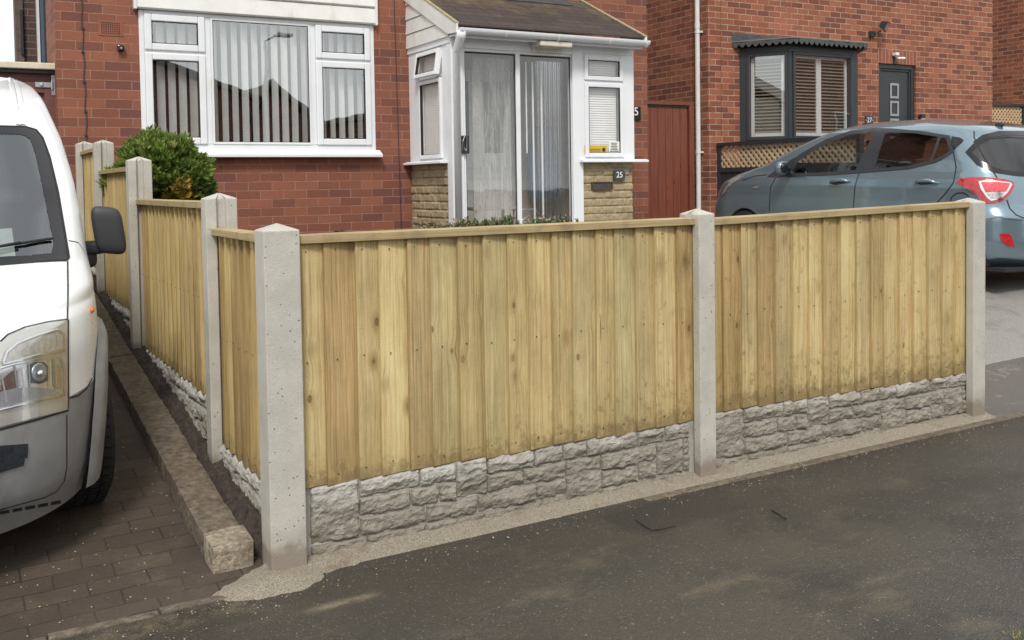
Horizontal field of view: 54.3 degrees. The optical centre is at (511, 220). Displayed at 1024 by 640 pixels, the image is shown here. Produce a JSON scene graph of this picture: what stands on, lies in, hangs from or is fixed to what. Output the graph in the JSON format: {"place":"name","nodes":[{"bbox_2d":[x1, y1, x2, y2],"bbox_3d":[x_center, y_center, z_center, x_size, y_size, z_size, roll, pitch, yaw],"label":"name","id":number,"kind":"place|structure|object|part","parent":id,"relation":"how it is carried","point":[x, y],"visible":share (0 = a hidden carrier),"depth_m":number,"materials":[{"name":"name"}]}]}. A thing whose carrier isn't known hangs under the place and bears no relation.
{"place":"outdoors","nodes":[
{"label":"outdoors","id":0,"kind":"place"},
{"bbox_2d":[0,0,14,61],"label":"sky","id":1,"kind":"structure","parent":0,"point":[7,52],"materials":[{"name":"white"}]},
{"bbox_2d":[0,373,262,639],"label":"driveway","id":2,"kind":"structure","parent":0,"point":[67,590],"depth_m":3.74,"materials":[{"name":"brown brick"}]},
{"bbox_2d":[0,77,125,533],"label":"parked van","id":3,"kind":"object","parent":2,"relation":"on","point":[57,437],"visible":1,"depth_m":3.87,"materials":[{"name":"white paint"}]},
{"bbox_2d":[0,228,14,256],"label":"paper sheet","id":4,"kind":"object","parent":3,"relation":"on","point":[6,235],"visible":0.82,"depth_m":4.28,"materials":[{"name":"white paper"}]},
{"bbox_2d":[108,355,159,416],"bbox_3d":[-2.120,0.940,5.586,0.153,0.254,0.864,-2,2,-29],"label":"kerb stone","id":5,"kind":"object","parent":2,"relation":"on","point":[131,381],"visible":0.7,"depth_m":5.53,"materials":[{"name":"concrete"}]},
{"bbox_2d":[204,525,253,573],"bbox_3d":[-1.066,1.260,3.757,0.161,0.173,0.157,-2,2,-29],"label":"kerb stone","id":6,"kind":"object","parent":2,"relation":"on","point":[227,549],"visible":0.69,"depth_m":3.71,"materials":[{"name":"stone"}]},
{"bbox_2d":[91,271,262,561],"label":"soil","id":7,"kind":"structure","parent":0,"point":[243,509],"depth_m":4.73,"materials":[{"name":"brown soil"}]},
{"bbox_2d":[75,141,91,240],"bbox_3d":[-3.649,-0.066,8.560,0.140,1.230,0.090,-2,2,-29],"label":"concrete post","id":8,"kind":"object","parent":7,"relation":"on","point":[81,146],"visible":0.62,"depth_m":8.49,"materials":[{"name":"grey concrete"}]},
{"bbox_2d":[91,266,96,277],"bbox_3d":[-3.362,0.523,8.092,0.068,0.300,1.075,-2,2,-29],"label":"gravel board","id":9,"kind":"object","parent":7,"relation":"on","point":[93,269],"visible":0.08,"depth_m":8.05,"materials":[{"name":"concrete"}]},
{"bbox_2d":[80,148,95,267],"bbox_3d":[-3.382,-0.101,8.063,0.062,0.957,1.074,-2,2,-29],"label":"fence panel","id":10,"kind":"object","parent":9,"relation":"on","point":[87,154],"visible":0.41,"depth_m":8.22,"materials":[{"name":"beige wood"}]},
{"bbox_2d":[92,140,113,293],"bbox_3d":[-3.087,0.055,7.585,0.140,1.336,0.095,-2,2,-29],"label":"concrete post","id":11,"kind":"object","parent":7,"relation":"on","point":[103,152],"visible":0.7,"depth_m":7.53,"materials":[{"name":"grey concrete"}]},
{"bbox_2d":[111,300,129,327],"bbox_3d":[-2.688,0.725,6.917,0.068,0.300,1.535,-2,2,-29],"label":"gravel board","id":12,"kind":"object","parent":7,"relation":"on","point":[124,311],"visible":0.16,"depth_m":6.76,"materials":[{"name":"concrete"}]},
{"bbox_2d":[98,167,129,310],"bbox_3d":[-2.707,0.108,6.888,0.062,0.944,1.536,-2,2,-29],"label":"fence panel","id":13,"kind":"object","parent":12,"relation":"on","point":[117,276],"visible":0.58,"depth_m":6.89,"materials":[{"name":"beige wood"}]},
{"bbox_2d":[125,157,152,349],"bbox_3d":[-2.303,0.285,6.208,0.140,1.368,0.095,-2,2,-29],"label":"concrete post","id":14,"kind":"object","parent":7,"relation":"on","point":[138,177],"visible":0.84,"depth_m":6.16,"materials":[{"name":"grey concrete"}]},
{"bbox_2d":[146,348,206,441],"bbox_3d":[-1.804,0.953,5.389,0.070,0.300,1.895,-2,2,-29],"label":"gravel board","id":15,"kind":"object","parent":7,"relation":"on","point":[192,399],"visible":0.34,"depth_m":5.04,"materials":[{"name":"concrete"}]},
{"bbox_2d":[136,199,205,393],"bbox_3d":[-1.822,0.348,5.361,0.062,0.922,1.894,-2,2,-29],"label":"fence panel","id":16,"kind":"object","parent":15,"relation":"on","point":[172,274],"visible":0.84,"depth_m":5.29,"materials":[{"name":"beige wood"}]},
{"bbox_2d":[201,193,237,463],"bbox_3d":[-1.314,0.572,4.535,0.140,1.397,0.095,-2,2,-29],"label":"concrete post","id":17,"kind":"object","parent":7,"relation":"on","point":[218,210],"visible":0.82,"depth_m":4.48,"materials":[{"name":"grey concrete"}]},
{"bbox_2d":[220,443,260,513],"bbox_3d":[-1.089,1.167,4.159,0.068,0.300,0.850,-2,2,-29],"label":"gravel board","id":18,"kind":"object","parent":7,"relation":"on","point":[247,481],"visible":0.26,"depth_m":4.17,"materials":[{"name":"concrete"}]},
{"bbox_2d":[211,227,259,478],"bbox_3d":[-1.108,0.531,4.131,0.062,0.983,0.852,-2,2,-29],"label":"fence panel","id":19,"kind":"object","parent":18,"relation":"on","point":[237,280],"visible":0.74,"depth_m":4.16,"materials":[{"name":"beige wood"}]},
{"bbox_2d":[46,416,1023,639],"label":"pavement","id":20,"kind":"structure","parent":0,"point":[911,541],"depth_m":3.58,"materials":[{"name":"grey asphalt"}]},
{"bbox_2d":[32,595,226,639],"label":"edging strip","id":21,"kind":"object","parent":20,"relation":"on","point":[67,633],"visible":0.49,"depth_m":3.32,"materials":[{"name":"concrete"}]},
{"bbox_2d":[6,425,1004,639],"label":"grit","id":22,"kind":"object","parent":20,"relation":"on","point":[400,558],"visible":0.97,"depth_m":3.73,"materials":[{"name":"gravel"}]},
{"bbox_2d":[212,412,995,600],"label":"sand","id":23,"kind":"structure","parent":20,"relation":"on","point":[263,581],"depth_m":4.14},
{"bbox_2d":[305,420,694,555],"bbox_3d":[0.027,1.118,4.211,1.868,0.320,0.069,-2,2,-28],"label":"gravel board","id":24,"kind":"object","parent":23,"relation":"on","point":[353,513],"visible":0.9,"depth_m":4.12,"materials":[{"name":"concrete"}]},
{"bbox_2d":[299,217,694,488],"bbox_3d":[0.022,0.496,4.178,1.868,0.968,0.062,-2,2,-28],"label":"fence panel","id":25,"kind":"object","parent":24,"relation":"on","point":[424,348],"visible":0.98,"depth_m":4.10,"materials":[{"name":"beige wood"}]},
{"bbox_2d":[716,372,965,467],"bbox_3d":[1.708,1.022,5.115,1.831,0.306,0.069,-2,2,-28],"label":"gravel board","id":26,"kind":"object","parent":23,"relation":"on","point":[746,434],"visible":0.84,"depth_m":5.04,"materials":[{"name":"concrete"}]},
{"bbox_2d":[714,201,969,411],"bbox_3d":[1.702,0.398,5.082,1.832,0.957,0.062,-2,2,-28],"label":"fence panel","id":27,"kind":"object","parent":26,"relation":"on","point":[811,304],"visible":0.92,"depth_m":5.04,"materials":[{"name":"brown wood"}]},
{"bbox_2d":[635,519,675,529],"bbox_3d":[0.564,1.233,4.029,0.176,0.007,0.082,0,2,29],"label":"crack","id":28,"kind":"object","parent":20,"relation":"on","point":[655,529],"visible":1,"depth_m":4.02,"materials":[{"name":"black asphalt"}]},
{"bbox_2d":[642,411,1023,500],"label":"edging strip","id":29,"kind":"object","parent":20,"relation":"on","point":[826,458],"visible":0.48,"depth_m":4.85,"materials":[{"name":"concrete"}]},
{"bbox_2d":[985,271,1023,364],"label":"concrete drive","id":30,"kind":"structure","parent":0,"point":[1004,316],"depth_m":7.80,"materials":[{"name":"grey concrete"}]},
{"bbox_2d":[715,119,1023,271],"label":"parked car","id":31,"kind":"object","parent":30,"relation":"on","point":[896,164],"visible":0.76,"depth_m":9.13,"materials":[{"name":"blue paint"}]},
{"bbox_3d":[3.896,-0.683,8.769,0.057,0.127,0.126,-2,2,-29],"label":"fixed side window","id":32,"kind":"part","parent":31,"relation":"part of","materials":[{"name":"black glass"}]},
{"bbox_3d":[4.379,-0.561,8.658,0.806,0.362,0.254,-2,2,-19],"label":"rear window","id":33,"kind":"part","parent":31,"relation":"part of","materials":[{"name":"grey glass"}]},
{"bbox_2d":[985,357,1023,416],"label":"driveway apron","id":34,"kind":"object","parent":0,"point":[1004,388],"visible":0.47,"depth_m":6.08,"materials":[{"name":"grey concrete"}]},
{"bbox_2d":[1002,627,1023,638],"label":"grass","id":35,"kind":"structure","parent":0,"point":[1014,633],"depth_m":3.05,"materials":[{"name":"green plant"}]},
{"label":"ground","id":36,"kind":"structure","parent":0,"visible":0},
{"bbox_2d":[13,0,46,62],"bbox_3d":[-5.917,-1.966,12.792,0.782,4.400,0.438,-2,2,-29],"label":"building","id":37,"kind":"structure","parent":36,"relation":"on","point":[29,19],"depth_m":12.55,"materials":[{"name":"brick"}]},
{"bbox_2d":[94,292,110,319],"bbox_3d":[-2.992,0.668,7.112,0.153,0.255,0.892,-2,2,-29],"label":"kerb stone","id":38,"kind":"object","parent":36,"relation":"on","point":[102,313],"visible":0.2,"depth_m":6.94,"materials":[{"name":"concrete"}]},
{"bbox_2d":[103,319,131,357],"bbox_3d":[-2.553,0.805,6.341,0.151,0.256,0.873,-2,2,-29],"label":"kerb stone","id":39,"kind":"object","parent":36,"relation":"on","point":[117,346],"visible":0.3,"depth_m":6.21,"materials":[{"name":"concrete"}]},
{"bbox_2d":[95,122,218,199],"bbox_3d":[-2.672,-0.071,7.567,0.896,1.367,0.906,-2,2,-29],"label":"bush","id":40,"kind":"object","parent":36,"relation":"on","point":[183,168],"visible":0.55,"depth_m":7.36,"materials":[{"name":"green plant"}]},
{"bbox_2d":[132,399,196,479],"bbox_3d":[-1.696,1.072,4.841,0.152,0.254,0.842,-2,2,-29],"label":"kerb stone","id":41,"kind":"object","parent":36,"relation":"on","point":[161,434],"visible":0.76,"depth_m":4.78,"materials":[{"name":"concrete"}]},
{"bbox_2d":[164,458,238,554],"bbox_3d":[-1.298,1.195,4.146,0.152,0.243,0.747,-2,2,-29],"label":"kerb stone","id":42,"kind":"object","parent":36,"relation":"on","point":[203,507],"visible":0.81,"depth_m":4.09,"materials":[{"name":"stone"}]},
{"bbox_2d":[254,223,306,569],"bbox_3d":[-0.860,0.711,3.718,0.134,1.407,0.128,-2,2,-29],"label":"concrete post","id":43,"kind":"object","parent":36,"relation":"on","point":[280,380],"visible":0.84,"depth_m":3.66,"materials":[{"name":"grey concrete"}]},
{"bbox_2d":[45,0,648,233],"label":"brick house","id":44,"kind":"structure","parent":36,"relation":"on","point":[295,114],"depth_m":9.61,"materials":[{"name":"brick"}]},
{"bbox_2d":[0,61,55,125],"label":"side gate","id":45,"kind":"structure","parent":44,"relation":"attached to","point":[39,78],"depth_m":8.65,"materials":[{"name":"brown paint"}]},
{"bbox_2d":[117,45,123,51],"bbox_3d":[-3.441,-1.518,8.783,0.056,0.056,0.051,-2,2,-29],"label":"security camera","id":46,"kind":"object","parent":44,"relation":"attached to","point":[120,48],"visible":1,"depth_m":8.76,"materials":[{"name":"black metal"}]},
{"bbox_2d":[138,9,382,156],"bbox_3d":[-2.350,-1.258,9.456,2.297,1.316,0.227,-2,2,-29],"label":"window","id":47,"kind":"structure","parent":44,"relation":"in","point":[201,57],"depth_m":9.49,"materials":[{"name":"white plastic"}]},
{"bbox_2d":[403,0,650,228],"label":"porch","id":48,"kind":"object","parent":44,"relation":"attached to","point":[475,119],"visible":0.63,"depth_m":10.10,"materials":[{"name":"plastic"}]},
{"bbox_2d":[413,46,443,160],"bbox_3d":[-0.799,-1.128,9.737,0.136,1.085,0.540,-2,2,-29],"label":"side window","id":49,"kind":"structure","parent":48,"relation":"in","point":[426,77],"depth_m":9.80,"materials":[{"name":"white plastic"}]},
{"bbox_2d":[437,70,514,224],"bbox_3d":[-0.381,-0.718,10.576,0.910,1.740,0.072,-2,2,-29],"label":"inner door","id":50,"kind":"structure","parent":48,"relation":"in","point":[489,94],"depth_m":10.62,"materials":[{"name":"white fabric"}]},
{"bbox_2d":[467,206,515,224],"bbox_3d":[-0.224,0.015,10.049,0.500,0.310,0.300,-2,2,-29],"label":"side table","id":51,"kind":"object","parent":48,"relation":"on","point":[501,208],"visible":0.52,"depth_m":9.92,"materials":[{"name":"white wood"}]},
{"bbox_2d":[461,48,572,223],"bbox_3d":[0.057,-0.692,9.704,1.307,1.900,0.121,-2,2,-29],"label":"sliding door","id":52,"kind":"structure","parent":48,"relation":"in","point":[516,55],"depth_m":9.70,"materials":[{"name":"white plastic"}]},
{"bbox_2d":[515,208,540,223],"bbox_3d":[0.163,0.016,10.118,0.302,0.291,0.022,-2,2,-29],"label":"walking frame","id":53,"kind":"object","parent":48,"relation":"on","point":[527,214],"visible":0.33,"depth_m":10.11,"materials":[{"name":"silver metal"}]},
{"bbox_2d":[527,116,558,198],"bbox_3d":[0.342,-0.677,10.656,0.388,0.890,0.160,-2,2,-29],"label":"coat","id":54,"kind":"object","parent":48,"relation":"hanging from","point":[549,149],"visible":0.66,"depth_m":10.60,"materials":[{"name":"fabric"}]},
{"bbox_2d":[531,40,571,53],"bbox_3d":[0.384,-1.693,9.729,0.366,0.088,0.200,-2,2,-29],"label":"bulkhead light","id":55,"kind":"object","parent":48,"relation":"attached to","point":[542,46],"visible":1,"depth_m":9.69,"materials":[{"name":"white plastic"}]},
{"bbox_2d":[584,145,606,153],"bbox_3d":[0.851,-0.721,10.129,0.275,0.090,0.004,-2,2,-29],"label":"sticker","id":56,"kind":"object","parent":48,"relation":"attached to","point":[598,148],"visible":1,"depth_m":10.14,"materials":[{"name":"yellow paper"}]},
{"bbox_2d":[582,53,624,158],"bbox_3d":[0.925,-1.161,10.194,0.515,1.065,0.082,-2,2,-29],"label":"front window","id":57,"kind":"structure","parent":48,"relation":"in","point":[601,83],"depth_m":10.20,"materials":[{"name":"white plastic"}]},
{"bbox_2d":[609,141,618,151],"bbox_3d":[1.047,-0.745,10.240,0.134,0.138,0.003,-2,2,-29],"label":"notice","id":58,"kind":"object","parent":48,"relation":"attached to","point":[613,146],"visible":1,"depth_m":10.24,"materials":[{"name":"white paper"}]},
{"bbox_2d":[613,170,624,179],"bbox_3d":[1.102,-0.471,10.275,0.144,0.100,0.020,-2,2,-29],"label":"number plaque","id":59,"kind":"object","parent":48,"relation":"attached to","point":[618,174],"visible":1,"depth_m":10.27,"materials":[{"name":"stone"}]},
{"bbox_2d":[634,106,640,119],"bbox_3d":[1.407,-1.246,11.555,0.200,0.160,0.021,-2,2,-29],"label":"house sign","id":60,"kind":"object","parent":44,"relation":"attached to","point":[637,112],"visible":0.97,"depth_m":11.57,"materials":[{"name":"black plastic"}]},
{"bbox_2d":[647,100,694,218],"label":"wooden gate","id":61,"kind":"structure","parent":44,"relation":"attached to","point":[671,189],"depth_m":13.77,"materials":[{"name":"red wood"}]},
{"bbox_2d":[415,220,454,228],"bbox_3d":[-0.390,0.560,4.823,0.164,1.134,0.272,-3,3,-41],"label":"garden plant","id":62,"kind":"object","parent":36,"relation":"on","point":[430,225],"visible":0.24,"depth_m":4.77,"materials":[{"name":"green plant"}]},
{"bbox_2d":[441,215,484,227],"bbox_3d":[-0.268,0.545,4.885,0.284,1.147,0.229,-1,2,7],"label":"garden plant","id":63,"kind":"object","parent":36,"relation":"on","point":[468,222],"visible":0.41,"depth_m":4.82,"materials":[{"name":"green plant"}]},
{"bbox_2d":[474,217,507,225],"bbox_3d":[-0.117,0.546,4.940,0.216,1.132,0.212,-2,2,-29],"label":"garden plant","id":64,"kind":"object","parent":36,"relation":"on","point":[486,221],"visible":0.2,"depth_m":4.90,"materials":[{"name":"green plant"}]},
{"bbox_2d":[480,214,533,225],"bbox_3d":[-0.003,0.534,4.980,0.301,1.142,0.256,0,2,17],"label":"garden plant","id":65,"kind":"object","parent":36,"relation":"on","point":[508,219],"visible":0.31,"depth_m":4.97,"materials":[{"name":"green plant"}]},
{"bbox_2d":[524,215,557,223],"bbox_3d":[0.152,0.531,5.105,0.194,1.124,0.272,-2,2,-29],"label":"garden plant","id":66,"kind":"object","parent":36,"relation":"on","point":[547,220],"visible":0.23,"depth_m":5.08,"materials":[{"name":"green plant"}]},
{"bbox_2d":[551,214,577,222],"bbox_3d":[0.256,0.525,5.186,0.157,1.122,0.212,-2,2,-29],"label":"garden plant","id":67,"kind":"object","parent":36,"relation":"on","point":[561,220],"visible":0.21,"depth_m":5.13,"materials":[{"name":"green plant"}]},
{"bbox_2d":[680,209,715,477],"bbox_3d":[0.867,0.625,4.653,0.092,1.366,0.142,-2,2,-29],"label":"concrete post","id":68,"kind":"object","parent":36,"relation":"on","point":[704,344],"visible":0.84,"depth_m":4.59,"materials":[{"name":"grey concrete"}]},
{"bbox_2d":[716,134,864,192],"bbox_3d":[3.533,-0.288,12.940,0.090,1.545,2.520,-2,2,-29],"label":"trellis fence","id":69,"kind":"object","parent":36,"relation":"on","point":[726,174],"visible":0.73,"depth_m":13.13,"materials":[{"name":"brown wood"}]},
{"bbox_2d":[646,0,991,216],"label":"brick house","id":70,"kind":"structure","parent":36,"relation":"on","point":[777,69],"depth_m":14.72,"materials":[{"name":"brick"}]},
{"bbox_2d":[694,0,703,209],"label":"downpipe","id":71,"kind":"object","parent":70,"relation":"attached to","point":[697,32],"visible":0.91,"depth_m":14.00,"materials":[{"name":"white plastic"}]},
{"bbox_2d":[731,33,867,166],"bbox_3d":[4.458,-1.366,14.511,2.715,2.655,0.760,-2,2,-29],"label":"bay window","id":72,"kind":"structure","parent":70,"relation":"in","point":[788,53],"depth_m":14.15,"materials":[{"name":"grey glass"}]},
{"bbox_2d":[865,116,872,123],"bbox_3d":[5.545,-1.560,15.500,0.172,0.136,0.020,-2,2,-29],"label":"number plaque","id":73,"kind":"object","parent":70,"relation":"attached to","point":[868,119],"visible":0.96,"depth_m":15.48,"materials":[{"name":"stone"}]},
{"bbox_2d":[868,21,890,36],"bbox_3d":[5.684,-2.966,15.445,0.300,0.224,0.207,0,2,30],"label":"floodlight","id":74,"kind":"object","parent":70,"relation":"attached to","point":[884,26],"visible":1,"depth_m":15.38,"materials":[{"name":"black plastic"}]},
{"bbox_2d":[881,71,907,135],"bbox_3d":[6.077,-1.381,15.924,0.657,1.990,0.062,-2,2,-29],"label":"front door","id":75,"kind":"structure","parent":70,"relation":"in","point":[894,85],"depth_m":15.88,"materials":[{"name":"metal"}]},
{"bbox_2d":[892,52,904,62],"bbox_3d":[6.088,-2.563,15.728,0.202,0.160,0.105,-2,2,-23],"label":"sensor light","id":76,"kind":"object","parent":70,"relation":"attached to","point":[895,55],"visible":1,"depth_m":15.71,"materials":[{"name":"white plastic"}]},
{"bbox_2d":[918,114,925,118],"bbox_3d":[6.587,-1.625,16.037,0.090,0.170,0.114,-2,2,-29],"label":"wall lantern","id":77,"kind":"object","parent":70,"relation":"attached to","point":[921,116],"depth_m":15.99,"materials":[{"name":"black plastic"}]},
{"bbox_2d":[958,198,984,416],"bbox_3d":[2.537,0.538,5.552,0.099,1.333,0.142,-2,2,-29],"label":"concrete post","id":78,"kind":"object","parent":36,"relation":"on","point":[975,303],"visible":0.62,"depth_m":5.49,"materials":[{"name":"grey concrete"}]},
{"bbox_2d":[992,0,1023,123],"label":"brick house","id":79,"kind":"structure","parent":36,"relation":"on","point":[1007,51],"depth_m":20.12,"materials":[{"name":"brick"}]},
{"bbox_2d":[992,103,1023,124],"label":"trellis fence","id":80,"kind":"object","parent":36,"relation":"on","point":[1008,106],"visible":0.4,"depth_m":18.80,"materials":[{"name":"brown wood"}]}
]}

